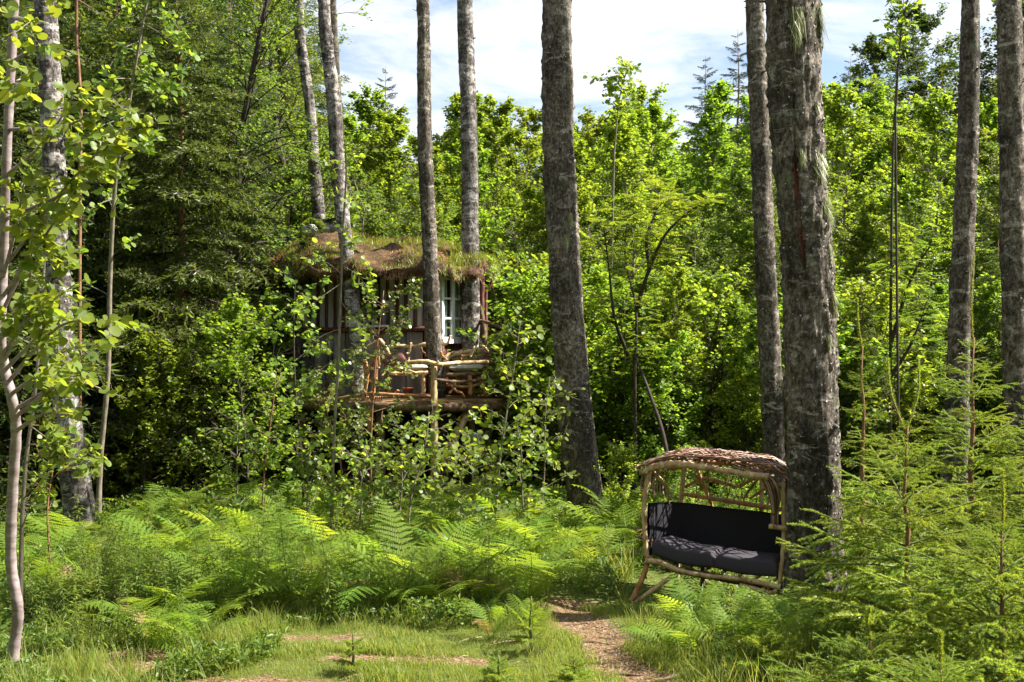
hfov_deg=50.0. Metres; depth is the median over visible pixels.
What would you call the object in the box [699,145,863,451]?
birch sapling
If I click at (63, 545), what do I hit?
willowherb
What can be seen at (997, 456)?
spruce tree
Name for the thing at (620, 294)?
leafy shrub
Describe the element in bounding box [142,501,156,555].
willowherb
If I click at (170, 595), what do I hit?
fern
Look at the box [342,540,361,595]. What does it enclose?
willowherb
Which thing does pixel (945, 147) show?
aspen tree
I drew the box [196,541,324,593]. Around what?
fern
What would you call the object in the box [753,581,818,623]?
fern
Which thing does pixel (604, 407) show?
aspen tree
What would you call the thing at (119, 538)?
willowherb
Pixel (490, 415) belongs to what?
aspen sapling
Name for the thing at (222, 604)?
fern
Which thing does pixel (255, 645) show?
ground herbs
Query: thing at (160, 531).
fern
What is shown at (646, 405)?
leafy shrub
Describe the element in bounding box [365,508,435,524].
fern
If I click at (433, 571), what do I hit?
fern
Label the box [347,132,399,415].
aspen tree
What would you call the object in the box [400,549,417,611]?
willowherb
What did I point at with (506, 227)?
birch sapling
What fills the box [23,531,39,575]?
willowherb
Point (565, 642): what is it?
grass
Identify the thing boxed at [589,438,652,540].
leafy shrub
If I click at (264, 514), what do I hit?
willowherb
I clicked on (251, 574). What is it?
fern
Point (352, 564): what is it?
willowherb
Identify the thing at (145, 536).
fern
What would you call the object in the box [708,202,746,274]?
aspen tree
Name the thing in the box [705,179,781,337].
birch sapling
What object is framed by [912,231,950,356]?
aspen tree
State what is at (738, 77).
spruce
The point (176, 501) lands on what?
fern
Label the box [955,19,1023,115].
birch
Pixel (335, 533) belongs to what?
willowherb
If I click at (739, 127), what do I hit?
spruce
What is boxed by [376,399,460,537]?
aspen sapling
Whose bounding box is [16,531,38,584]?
willowherb
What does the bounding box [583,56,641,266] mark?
aspen sapling
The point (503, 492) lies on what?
fern
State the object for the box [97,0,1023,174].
sky
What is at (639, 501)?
fern
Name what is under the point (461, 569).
willowherb
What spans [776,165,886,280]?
birch sapling
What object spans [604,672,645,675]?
root
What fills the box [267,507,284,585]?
willowherb
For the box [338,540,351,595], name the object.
willowherb
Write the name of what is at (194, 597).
willowherb
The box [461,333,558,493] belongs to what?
leafy shrub
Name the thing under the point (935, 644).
fern
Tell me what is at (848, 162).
aspen tree
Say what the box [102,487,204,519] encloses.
fern
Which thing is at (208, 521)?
willowherb
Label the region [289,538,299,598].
willowherb
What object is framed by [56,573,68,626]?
willowherb
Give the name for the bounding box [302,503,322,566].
willowherb
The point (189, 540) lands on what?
willowherb
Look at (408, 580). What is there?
willowherb
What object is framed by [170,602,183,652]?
willowherb
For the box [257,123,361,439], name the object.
aspen tree
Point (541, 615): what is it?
fern
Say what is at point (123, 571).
willowherb
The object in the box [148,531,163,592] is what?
willowherb
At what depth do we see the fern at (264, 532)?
10.15 m
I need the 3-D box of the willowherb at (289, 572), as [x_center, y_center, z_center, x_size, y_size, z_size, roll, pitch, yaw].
[-1.926,1.899,9.298,0.272,0.920,0.385,0,0,39]
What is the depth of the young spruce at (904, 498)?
7.58 m
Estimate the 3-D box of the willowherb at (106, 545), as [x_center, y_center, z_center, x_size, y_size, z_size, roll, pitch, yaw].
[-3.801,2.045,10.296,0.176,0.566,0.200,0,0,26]
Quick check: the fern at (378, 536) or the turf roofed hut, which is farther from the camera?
the turf roofed hut
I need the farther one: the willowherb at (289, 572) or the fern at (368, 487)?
the fern at (368, 487)
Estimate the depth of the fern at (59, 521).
11.54 m
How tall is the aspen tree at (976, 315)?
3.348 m
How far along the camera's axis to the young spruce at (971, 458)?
8.57 m
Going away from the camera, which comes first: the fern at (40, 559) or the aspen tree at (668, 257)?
the fern at (40, 559)
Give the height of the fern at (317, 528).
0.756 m
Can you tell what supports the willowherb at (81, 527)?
on the ground at (590, 599)
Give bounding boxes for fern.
[0,522,65,563]
[0,522,101,570]
[0,533,89,585]
[17,503,103,541]
[17,505,124,554]
[29,563,93,591]
[40,519,151,554]
[46,538,166,599]
[51,546,152,567]
[63,602,204,651]
[77,586,173,618]
[81,514,198,543]
[83,574,232,623]
[92,496,186,536]
[95,513,235,574]
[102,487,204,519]
[103,526,201,555]
[128,490,197,508]
[129,594,253,641]
[130,567,227,611]
[136,481,216,522]
[142,540,306,601]
[150,513,269,554]
[153,506,231,532]
[155,511,220,537]
[159,507,237,539]
[159,535,270,581]
[160,511,297,587]
[170,488,256,516]
[170,583,259,628]
[179,501,315,553]
[191,476,251,505]
[193,528,313,570]
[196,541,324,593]
[201,498,302,527]
[210,532,371,584]
[214,506,308,537]
[226,554,353,599]
[227,501,298,526]
[229,516,349,554]
[245,480,301,513]
[248,491,312,517]
[250,493,275,506]
[252,494,354,538]
[269,529,363,566]
[277,506,385,556]
[284,543,389,570]
[288,520,371,553]
[293,489,340,510]
[294,499,391,532]
[298,494,369,521]
[309,542,495,611]
[310,539,397,592]
[335,492,424,534]
[337,496,497,586]
[340,529,434,565]
[349,520,423,556]
[351,479,426,507]
[362,497,432,521]
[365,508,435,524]
[372,472,445,506]
[372,546,536,602]
[380,508,469,534]
[384,523,503,573]
[390,516,480,550]
[401,519,518,561]
[404,502,479,521]
[414,498,521,534]
[417,489,487,510]
[424,507,506,547]
[426,490,478,509]
[433,544,556,588]
[444,551,595,608]
[452,523,582,564]
[453,479,520,504]
[455,532,606,583]
[459,590,504,621]
[461,511,552,537]
[466,490,552,531]
[467,598,521,639]
[468,573,519,604]
[473,485,558,527]
[474,482,563,503]
[482,512,582,559]
[491,484,565,510]
[500,593,554,635]
[514,595,544,625]
[515,502,612,551]
[520,504,602,540]
[528,500,564,520]
[547,499,639,545]
[550,490,619,510]
[551,498,641,530]
[555,520,642,555]
[558,523,636,563]
[572,484,641,535]
[588,501,642,553]
[590,491,666,522]
[602,470,638,496]
[603,486,647,504]
[605,499,676,532]
[617,600,713,648]
[625,499,658,520]
[641,602,737,657]
[647,589,717,618]
[650,572,746,637]
[669,596,773,651]
[671,592,744,625]
[694,491,747,509]
[710,587,796,635]
[718,478,781,508]
[719,588,791,621]
[721,605,819,635]
[732,586,857,643]
[747,595,813,629]
[753,492,780,511]
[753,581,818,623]
[757,591,823,624]
[768,577,890,591]
[780,480,888,511]
[794,604,889,657]
[802,578,899,631]
[829,585,921,609]
[842,484,867,523]
[842,512,877,555]
[859,592,897,619]
[888,604,1019,652]
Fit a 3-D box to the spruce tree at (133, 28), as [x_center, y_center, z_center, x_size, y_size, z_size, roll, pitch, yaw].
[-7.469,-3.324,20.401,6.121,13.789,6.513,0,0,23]
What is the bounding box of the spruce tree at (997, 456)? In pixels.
[982,356,1003,482]
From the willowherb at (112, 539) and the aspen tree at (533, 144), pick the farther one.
the aspen tree at (533, 144)
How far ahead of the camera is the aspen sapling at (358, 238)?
12.09 m
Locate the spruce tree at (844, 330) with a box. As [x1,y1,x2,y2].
[835,262,858,455]
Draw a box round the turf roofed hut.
[252,217,507,506]
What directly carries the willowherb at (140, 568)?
on the ground at (590, 599)
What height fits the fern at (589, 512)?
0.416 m
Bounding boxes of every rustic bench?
[384,339,444,393]
[443,342,498,394]
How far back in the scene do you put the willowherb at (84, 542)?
9.89 m
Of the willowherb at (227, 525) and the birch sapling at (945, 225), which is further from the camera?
the birch sapling at (945, 225)
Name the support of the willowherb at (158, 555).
on the ground at (590, 599)
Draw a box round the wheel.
[780,581,783,594]
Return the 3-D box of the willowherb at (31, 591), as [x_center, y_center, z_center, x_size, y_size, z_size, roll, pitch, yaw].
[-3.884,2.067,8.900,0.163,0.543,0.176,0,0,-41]
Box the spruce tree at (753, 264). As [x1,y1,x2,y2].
[732,248,783,438]
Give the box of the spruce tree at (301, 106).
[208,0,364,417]
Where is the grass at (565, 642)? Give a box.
[0,501,1022,681]
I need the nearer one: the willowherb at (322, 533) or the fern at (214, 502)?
the willowherb at (322, 533)
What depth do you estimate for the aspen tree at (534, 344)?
16.86 m
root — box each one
[560,621,595,625]
[574,640,608,643]
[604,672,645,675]
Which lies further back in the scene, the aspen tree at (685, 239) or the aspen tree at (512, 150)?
the aspen tree at (512, 150)
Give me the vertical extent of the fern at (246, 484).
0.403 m
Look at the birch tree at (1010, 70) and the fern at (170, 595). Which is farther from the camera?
the birch tree at (1010, 70)
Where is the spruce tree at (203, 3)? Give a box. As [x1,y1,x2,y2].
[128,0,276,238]
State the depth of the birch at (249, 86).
18.28 m
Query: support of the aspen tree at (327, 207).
on the ground at (590, 599)
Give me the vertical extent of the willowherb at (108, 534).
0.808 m
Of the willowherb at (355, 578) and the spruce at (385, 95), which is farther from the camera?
the spruce at (385, 95)
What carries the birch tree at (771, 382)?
on the ground at (590, 599)
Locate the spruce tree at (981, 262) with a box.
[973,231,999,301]
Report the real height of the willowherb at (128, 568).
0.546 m
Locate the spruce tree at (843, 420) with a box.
[838,277,914,509]
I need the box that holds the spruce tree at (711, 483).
[662,275,748,486]
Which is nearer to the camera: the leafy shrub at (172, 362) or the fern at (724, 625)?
the fern at (724, 625)
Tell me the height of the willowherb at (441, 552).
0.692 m
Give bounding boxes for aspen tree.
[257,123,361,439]
[273,167,338,429]
[325,205,334,218]
[342,82,413,213]
[342,112,418,439]
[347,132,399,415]
[355,104,418,423]
[379,162,402,208]
[385,223,421,458]
[393,94,496,421]
[394,178,456,440]
[400,134,457,225]
[409,145,500,452]
[439,130,528,464]
[442,90,520,296]
[458,93,536,319]
[490,142,528,234]
[491,102,547,283]
[497,251,544,354]
[506,183,548,265]
[507,316,554,490]
[515,200,548,290]
[520,140,602,247]
[526,280,565,487]
[528,173,612,297]
[536,121,600,214]
[573,130,641,281]
[575,105,611,184]
[580,106,684,402]
[583,106,653,260]
[585,290,639,474]
[591,145,652,271]
[598,272,670,488]
[601,94,665,269]
[603,190,650,278]
[617,101,693,271]
[621,275,648,408]
[625,80,692,272]
[642,265,717,477]
[647,78,750,384]
[647,228,704,415]
[653,229,714,429]
[658,149,696,192]
[660,266,706,436]
[675,141,733,244]
[684,158,717,226]
[691,108,781,297]
[692,193,731,269]
[692,303,739,475]
[693,135,781,277]
[700,263,746,409]
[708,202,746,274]
[714,296,760,479]
[717,281,785,486]
[724,223,785,453]
[775,80,877,269]
[779,81,890,288]
[781,238,848,438]
[824,122,851,235]
[830,138,873,237]
[832,233,857,326]
[835,161,876,272]
[835,274,856,393]
[836,199,894,364]
[839,82,921,246]
[839,124,903,267]
[842,122,941,264]
[848,169,935,278]
[850,211,941,423]
[852,104,920,203]
[855,292,926,473]
[864,84,993,365]
[872,178,945,296]
[875,252,946,449]
[888,122,942,199]
[901,283,948,474]
[911,212,947,271]
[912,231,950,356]
[916,159,992,302]
[928,138,980,312]
[929,280,1001,480]
[943,126,998,273]
[945,87,998,226]
[948,168,995,276]
[970,286,994,383]
[974,309,1001,385]
[975,156,999,269]
[978,95,998,229]
[982,293,1000,348]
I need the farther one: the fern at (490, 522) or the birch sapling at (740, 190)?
the birch sapling at (740, 190)
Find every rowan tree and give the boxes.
[579,166,727,499]
[847,70,952,503]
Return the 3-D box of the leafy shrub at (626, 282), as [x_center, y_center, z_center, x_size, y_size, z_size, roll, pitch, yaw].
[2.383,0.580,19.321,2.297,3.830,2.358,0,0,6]
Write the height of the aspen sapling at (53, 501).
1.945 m
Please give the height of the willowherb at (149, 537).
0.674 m
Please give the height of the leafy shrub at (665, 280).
3.881 m
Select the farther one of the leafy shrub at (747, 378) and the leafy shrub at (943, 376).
the leafy shrub at (943, 376)
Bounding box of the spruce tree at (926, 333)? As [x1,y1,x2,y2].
[883,266,947,491]
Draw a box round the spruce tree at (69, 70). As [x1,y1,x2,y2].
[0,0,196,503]
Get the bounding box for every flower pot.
[402,388,413,393]
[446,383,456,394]
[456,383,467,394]
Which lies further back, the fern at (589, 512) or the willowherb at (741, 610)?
the fern at (589, 512)
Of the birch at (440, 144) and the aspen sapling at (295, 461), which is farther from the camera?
the birch at (440, 144)
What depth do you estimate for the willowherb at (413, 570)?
9.32 m
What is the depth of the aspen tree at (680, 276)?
15.84 m
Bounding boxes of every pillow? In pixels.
[380,350,390,365]
[388,350,406,366]
[476,349,497,364]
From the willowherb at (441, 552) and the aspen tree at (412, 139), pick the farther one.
the aspen tree at (412, 139)
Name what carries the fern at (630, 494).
on the ground at (590, 599)
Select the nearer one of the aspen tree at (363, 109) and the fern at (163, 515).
the fern at (163, 515)
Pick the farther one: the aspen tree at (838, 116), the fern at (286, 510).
the aspen tree at (838, 116)
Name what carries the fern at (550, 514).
on the ground at (590, 599)
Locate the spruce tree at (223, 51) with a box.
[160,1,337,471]
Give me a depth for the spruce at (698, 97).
41.91 m
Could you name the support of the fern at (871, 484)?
on the ground at (590, 599)
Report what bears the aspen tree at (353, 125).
on the ground at (590, 599)
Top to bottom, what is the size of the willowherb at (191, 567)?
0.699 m
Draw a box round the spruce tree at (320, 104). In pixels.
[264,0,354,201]
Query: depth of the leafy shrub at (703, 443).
12.56 m
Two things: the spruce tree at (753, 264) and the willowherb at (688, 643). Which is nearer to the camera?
the willowherb at (688, 643)
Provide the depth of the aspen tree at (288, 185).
23.11 m
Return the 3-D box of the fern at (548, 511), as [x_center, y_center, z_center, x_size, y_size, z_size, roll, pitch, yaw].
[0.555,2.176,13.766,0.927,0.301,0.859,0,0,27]
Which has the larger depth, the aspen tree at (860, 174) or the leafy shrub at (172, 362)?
the aspen tree at (860, 174)
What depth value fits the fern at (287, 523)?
11.18 m
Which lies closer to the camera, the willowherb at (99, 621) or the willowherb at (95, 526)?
the willowherb at (99, 621)
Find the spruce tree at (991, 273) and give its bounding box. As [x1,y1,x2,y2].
[929,239,1002,498]
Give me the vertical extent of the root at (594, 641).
0.047 m
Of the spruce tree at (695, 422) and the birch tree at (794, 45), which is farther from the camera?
the spruce tree at (695, 422)
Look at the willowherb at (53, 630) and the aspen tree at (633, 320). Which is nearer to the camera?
the willowherb at (53, 630)
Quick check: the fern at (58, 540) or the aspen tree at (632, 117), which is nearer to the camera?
the fern at (58, 540)
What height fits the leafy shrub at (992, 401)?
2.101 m
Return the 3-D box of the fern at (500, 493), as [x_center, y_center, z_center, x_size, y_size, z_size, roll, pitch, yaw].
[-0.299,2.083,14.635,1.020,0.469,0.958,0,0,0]
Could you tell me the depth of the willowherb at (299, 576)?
9.64 m
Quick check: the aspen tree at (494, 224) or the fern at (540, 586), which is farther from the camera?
the aspen tree at (494, 224)
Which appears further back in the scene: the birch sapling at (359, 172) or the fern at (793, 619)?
the birch sapling at (359, 172)
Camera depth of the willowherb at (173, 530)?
10.74 m
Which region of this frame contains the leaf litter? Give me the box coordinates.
[90,566,729,681]
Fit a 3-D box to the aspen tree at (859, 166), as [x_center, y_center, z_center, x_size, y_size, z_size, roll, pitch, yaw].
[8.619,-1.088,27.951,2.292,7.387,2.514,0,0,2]
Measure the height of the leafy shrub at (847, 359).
3.367 m
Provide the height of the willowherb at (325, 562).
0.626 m
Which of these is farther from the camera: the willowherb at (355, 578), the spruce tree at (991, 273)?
the spruce tree at (991, 273)
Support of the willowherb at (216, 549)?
on the ground at (590, 599)
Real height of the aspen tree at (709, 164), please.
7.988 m
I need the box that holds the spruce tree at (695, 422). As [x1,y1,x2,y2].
[639,335,717,498]
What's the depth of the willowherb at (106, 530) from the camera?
10.45 m
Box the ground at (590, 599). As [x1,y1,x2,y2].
[0,417,992,681]
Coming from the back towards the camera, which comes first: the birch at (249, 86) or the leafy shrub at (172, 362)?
the birch at (249, 86)
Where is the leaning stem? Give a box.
[634,355,672,499]
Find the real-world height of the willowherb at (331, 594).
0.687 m
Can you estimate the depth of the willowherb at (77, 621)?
8.10 m
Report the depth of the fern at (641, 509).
12.97 m
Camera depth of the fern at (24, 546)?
10.94 m
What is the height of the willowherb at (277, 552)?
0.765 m
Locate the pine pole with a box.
[61,0,112,406]
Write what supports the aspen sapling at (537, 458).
on the ground at (590, 599)
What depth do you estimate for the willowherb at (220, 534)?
10.39 m
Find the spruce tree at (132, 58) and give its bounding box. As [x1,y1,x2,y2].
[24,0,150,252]
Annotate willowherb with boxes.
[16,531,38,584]
[16,538,32,600]
[21,563,40,620]
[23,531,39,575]
[29,584,43,628]
[35,589,49,650]
[37,576,49,626]
[41,562,51,609]
[41,580,57,617]
[42,524,54,584]
[42,571,85,656]
[43,606,60,655]
[44,550,71,613]
[45,568,56,622]
[53,519,73,577]
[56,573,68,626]
[62,573,87,648]
[64,513,89,565]
[65,569,85,652]
[68,560,98,620]
[69,530,94,607]
[69,563,82,610]
[70,494,92,566]
[75,519,88,569]
[75,602,86,636]
[77,517,96,590]
[86,545,104,612]
[89,515,127,600]
[90,499,101,559]
[90,533,105,599]
[90,565,104,614]
[91,531,114,604]
[91,559,112,653]
[92,520,101,558]
[92,558,102,609]
[93,591,108,639]
[97,501,123,563]
[99,498,114,565]
[99,529,114,565]
[104,560,119,615]
[104,561,122,619]
[105,552,117,600]
[107,575,126,644]
[108,517,118,561]
[108,518,142,584]
[108,543,138,605]
[108,579,125,647]
[109,511,126,568]
[109,532,121,593]
[111,553,125,598]
[114,538,133,603]
[116,529,131,593]
[121,573,131,625]
[124,495,138,549]
[124,522,136,584]
[124,548,142,601]
[125,544,146,585]
[125,546,135,595]
[127,548,146,620]
[130,513,150,591]
[131,538,139,588]
[133,549,143,598]
[135,601,149,650]
[136,569,145,598]
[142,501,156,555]
[144,549,162,605]
[145,516,157,572]
[146,609,158,650]
[147,539,167,603]
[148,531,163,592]
[151,522,179,605]
[151,528,167,580]
[152,564,163,611]
[156,560,176,607]
[160,576,169,621]
[161,546,176,602]
[162,621,171,656]
[167,517,180,548]
[168,560,190,629]
[169,545,186,588]
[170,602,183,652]
[173,573,195,649]
[180,535,199,601]
[183,520,195,572]
[183,547,201,613]
[184,545,194,593]
[186,543,206,608]
[187,531,201,580]
[193,547,210,596]
[199,537,228,611]
[201,515,229,584]
[204,507,215,545]
[204,525,217,595]
[210,514,228,555]
[215,519,229,570]
[216,533,236,606]
[216,551,234,613]
[218,500,233,558]
[231,527,243,582]
[233,547,252,612]
[234,532,271,613]
[235,536,255,598]
[240,538,253,576]
[245,518,257,581]
[248,515,266,599]
[249,522,273,607]
[252,515,267,552]
[254,522,274,585]
[255,495,271,543]
[259,546,277,611]
[260,495,274,558]
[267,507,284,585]
[270,520,285,591]
[270,534,288,610]
[273,514,297,602]
[279,545,295,602]
[281,508,294,553]
[284,550,299,598]
[286,533,300,584]
[288,546,304,610]
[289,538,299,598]
[290,519,306,585]
[292,511,309,584]
[293,534,309,595]
[293,556,304,598]
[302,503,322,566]
[302,560,313,599]
[302,563,315,608]
[305,525,318,560]
[312,542,335,594]
[316,537,335,600]
[317,513,329,566]
[318,541,337,608]
[319,538,333,598]
[319,544,337,616]
[319,576,335,623]
[323,557,335,609]
[325,502,342,572]
[335,542,345,590]
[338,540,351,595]
[341,535,368,592]
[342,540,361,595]
[349,552,358,608]
[362,547,377,605]
[377,558,390,607]
[379,536,392,585]
[380,555,397,607]
[397,521,428,594]
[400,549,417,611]
[401,555,417,605]
[403,541,424,603]
[418,548,429,596]
[429,537,452,600]
[454,543,469,602]
[456,508,469,561]
[459,560,471,602]
[460,548,472,595]
[463,544,478,589]
[473,523,488,591]
[480,549,492,604]
[481,538,494,591]
[482,528,497,594]
[506,541,514,591]
[509,540,522,602]
[680,618,695,665]
[710,624,721,673]
[720,587,736,624]
[727,597,747,647]
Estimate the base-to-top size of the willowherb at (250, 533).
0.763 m
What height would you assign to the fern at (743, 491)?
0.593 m
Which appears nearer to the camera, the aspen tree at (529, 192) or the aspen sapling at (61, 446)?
the aspen sapling at (61, 446)
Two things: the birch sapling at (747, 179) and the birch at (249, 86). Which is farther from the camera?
the birch sapling at (747, 179)
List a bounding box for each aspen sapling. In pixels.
[0,0,168,671]
[18,186,117,596]
[19,393,87,591]
[53,0,204,524]
[196,413,281,529]
[238,364,302,514]
[250,267,347,515]
[264,422,347,546]
[283,133,378,528]
[323,439,401,543]
[361,412,447,537]
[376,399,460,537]
[407,435,515,557]
[442,422,510,522]
[461,305,551,523]
[472,421,571,544]
[501,372,584,531]
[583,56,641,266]
[872,0,921,554]
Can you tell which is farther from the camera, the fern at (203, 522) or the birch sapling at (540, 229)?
the birch sapling at (540, 229)
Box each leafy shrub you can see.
[6,301,116,483]
[84,333,171,491]
[88,327,219,498]
[159,292,319,499]
[200,293,317,480]
[243,332,290,436]
[244,254,315,450]
[368,413,455,461]
[446,252,560,497]
[447,248,511,464]
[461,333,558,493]
[474,251,634,499]
[482,280,538,461]
[488,236,594,473]
[500,323,592,485]
[511,263,634,486]
[552,275,691,492]
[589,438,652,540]
[592,264,699,447]
[606,344,689,478]
[608,256,756,451]
[612,330,731,495]
[639,260,786,494]
[647,444,715,506]
[658,440,717,504]
[701,303,786,469]
[708,367,786,498]
[708,451,770,512]
[752,289,895,487]
[754,337,854,437]
[835,262,947,489]
[851,278,936,380]
[892,372,943,492]
[913,307,983,413]
[933,355,976,410]
[970,349,1003,493]
[970,367,997,456]
[972,260,1000,352]
[973,268,1001,363]
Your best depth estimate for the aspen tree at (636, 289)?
16.55 m
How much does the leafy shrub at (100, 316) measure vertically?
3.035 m
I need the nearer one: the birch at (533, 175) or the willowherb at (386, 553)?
the willowherb at (386, 553)
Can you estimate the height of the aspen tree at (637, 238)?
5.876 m
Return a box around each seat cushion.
[400,364,427,370]
[449,364,483,371]
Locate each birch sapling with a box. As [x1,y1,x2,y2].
[256,217,350,458]
[285,364,386,520]
[289,166,411,472]
[293,162,379,435]
[336,277,425,519]
[353,168,405,436]
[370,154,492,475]
[408,222,452,463]
[409,170,491,428]
[449,144,540,253]
[485,249,501,437]
[489,213,539,450]
[522,186,587,260]
[579,216,633,381]
[583,215,635,278]
[587,193,643,322]
[618,161,671,272]
[621,233,645,276]
[641,198,738,400]
[695,139,774,225]
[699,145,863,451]
[704,148,781,296]
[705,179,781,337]
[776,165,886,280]
[833,151,885,243]
[834,228,911,362]
[857,199,976,394]
[873,131,950,204]
[920,188,991,309]
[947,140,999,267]
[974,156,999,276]
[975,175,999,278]
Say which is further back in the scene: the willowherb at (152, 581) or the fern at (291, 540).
the fern at (291, 540)
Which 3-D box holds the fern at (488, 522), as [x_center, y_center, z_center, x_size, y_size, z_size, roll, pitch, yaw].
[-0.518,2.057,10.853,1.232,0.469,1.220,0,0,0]
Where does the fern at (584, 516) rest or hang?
on the ground at (590, 599)
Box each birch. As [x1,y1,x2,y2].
[1,1,147,170]
[3,0,241,435]
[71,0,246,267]
[77,0,380,395]
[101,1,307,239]
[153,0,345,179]
[170,0,414,453]
[204,0,320,187]
[245,111,373,322]
[247,133,360,233]
[249,38,377,302]
[402,127,454,232]
[433,133,451,175]
[491,116,537,182]
[506,147,543,214]
[528,139,542,181]
[575,125,605,187]
[727,121,751,177]
[833,30,982,181]
[863,2,989,156]
[889,0,1023,193]
[946,40,1023,129]
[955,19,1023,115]
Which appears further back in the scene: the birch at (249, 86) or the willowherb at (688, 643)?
the birch at (249, 86)
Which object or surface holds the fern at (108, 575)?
on the ground at (590, 599)
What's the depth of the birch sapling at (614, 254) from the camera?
22.60 m
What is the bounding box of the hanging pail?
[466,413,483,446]
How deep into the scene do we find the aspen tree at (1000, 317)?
16.78 m
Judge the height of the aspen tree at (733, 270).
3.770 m
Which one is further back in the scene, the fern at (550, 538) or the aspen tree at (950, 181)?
the aspen tree at (950, 181)
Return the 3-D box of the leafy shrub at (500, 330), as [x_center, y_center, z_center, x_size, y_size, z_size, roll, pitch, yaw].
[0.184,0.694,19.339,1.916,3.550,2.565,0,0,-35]
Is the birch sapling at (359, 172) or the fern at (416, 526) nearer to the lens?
the fern at (416, 526)
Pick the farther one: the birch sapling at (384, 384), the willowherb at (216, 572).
the birch sapling at (384, 384)
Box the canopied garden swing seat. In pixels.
[628,447,788,602]
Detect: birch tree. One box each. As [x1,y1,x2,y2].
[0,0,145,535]
[33,0,102,553]
[293,0,337,473]
[317,0,368,498]
[328,0,351,478]
[413,0,450,500]
[457,0,483,488]
[540,0,605,532]
[744,0,784,504]
[749,0,850,619]
[939,0,985,525]
[994,0,1023,531]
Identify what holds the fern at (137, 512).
on the ground at (590, 599)
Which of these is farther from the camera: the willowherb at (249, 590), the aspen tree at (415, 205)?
the aspen tree at (415, 205)
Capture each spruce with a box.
[332,631,372,674]
[373,65,410,182]
[473,650,529,681]
[509,596,551,653]
[547,655,596,681]
[681,57,728,173]
[703,467,748,509]
[715,32,749,167]
[718,623,815,681]
[730,93,748,175]
[756,604,936,681]
[775,356,1022,680]
[800,468,1023,681]
[818,253,1023,623]
[832,59,866,167]
[838,297,929,575]
[841,629,1012,681]
[901,49,930,113]
[912,397,1023,643]
[927,43,957,175]
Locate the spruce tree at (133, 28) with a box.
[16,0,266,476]
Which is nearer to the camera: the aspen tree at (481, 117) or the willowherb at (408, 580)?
the willowherb at (408, 580)
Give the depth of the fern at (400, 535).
10.24 m
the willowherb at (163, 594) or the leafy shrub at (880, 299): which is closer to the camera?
the willowherb at (163, 594)
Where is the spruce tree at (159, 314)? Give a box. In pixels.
[54,0,330,508]
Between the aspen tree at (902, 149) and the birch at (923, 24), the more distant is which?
the birch at (923, 24)
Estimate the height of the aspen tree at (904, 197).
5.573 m
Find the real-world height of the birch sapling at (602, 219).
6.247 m
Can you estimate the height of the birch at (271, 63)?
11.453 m
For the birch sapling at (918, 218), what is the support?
on the ground at (590, 599)
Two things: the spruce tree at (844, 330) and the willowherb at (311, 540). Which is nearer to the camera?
the willowherb at (311, 540)
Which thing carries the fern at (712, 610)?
on the ground at (590, 599)
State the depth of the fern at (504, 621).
8.49 m
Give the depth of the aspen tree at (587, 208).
20.17 m
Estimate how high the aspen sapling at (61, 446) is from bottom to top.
3.748 m
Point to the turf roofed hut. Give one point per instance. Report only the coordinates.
(394, 261)
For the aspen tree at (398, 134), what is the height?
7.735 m
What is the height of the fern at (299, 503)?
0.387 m
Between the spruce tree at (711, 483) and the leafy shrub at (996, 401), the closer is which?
the leafy shrub at (996, 401)
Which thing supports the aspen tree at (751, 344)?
on the ground at (590, 599)
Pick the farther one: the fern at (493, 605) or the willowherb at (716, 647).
the fern at (493, 605)
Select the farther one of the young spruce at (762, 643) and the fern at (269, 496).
the fern at (269, 496)
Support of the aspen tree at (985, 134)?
on the ground at (590, 599)
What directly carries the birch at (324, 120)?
on the ground at (590, 599)
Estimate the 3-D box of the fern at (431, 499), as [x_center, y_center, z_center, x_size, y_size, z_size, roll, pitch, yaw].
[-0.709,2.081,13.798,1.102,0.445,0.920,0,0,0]
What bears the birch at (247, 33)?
on the ground at (590, 599)
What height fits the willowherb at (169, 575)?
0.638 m
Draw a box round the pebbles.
[558,613,681,681]
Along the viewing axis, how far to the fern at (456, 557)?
9.85 m
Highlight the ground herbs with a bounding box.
[0,468,1023,681]
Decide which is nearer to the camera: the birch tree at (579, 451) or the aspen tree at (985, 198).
the birch tree at (579, 451)
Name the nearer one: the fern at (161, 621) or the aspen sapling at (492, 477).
the fern at (161, 621)
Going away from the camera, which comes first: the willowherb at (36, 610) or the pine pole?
the willowherb at (36, 610)
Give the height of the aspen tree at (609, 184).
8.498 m
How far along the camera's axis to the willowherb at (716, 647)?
7.49 m
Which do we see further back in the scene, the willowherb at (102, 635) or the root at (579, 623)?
the root at (579, 623)
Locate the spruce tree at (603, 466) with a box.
[592,321,640,489]
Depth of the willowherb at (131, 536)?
10.10 m
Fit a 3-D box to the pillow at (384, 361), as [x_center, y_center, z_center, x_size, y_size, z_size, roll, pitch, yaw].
[-1.869,0.239,16.000,0.262,0.236,0.133,0,0,0]
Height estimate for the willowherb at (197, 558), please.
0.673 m
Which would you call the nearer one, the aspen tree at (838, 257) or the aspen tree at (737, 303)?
the aspen tree at (737, 303)
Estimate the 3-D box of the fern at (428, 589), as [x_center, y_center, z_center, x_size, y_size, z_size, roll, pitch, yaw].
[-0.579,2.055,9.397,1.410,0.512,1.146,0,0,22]
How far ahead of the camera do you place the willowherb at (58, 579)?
8.88 m
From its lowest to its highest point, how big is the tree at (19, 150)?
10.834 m
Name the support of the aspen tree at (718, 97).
on the ground at (590, 599)

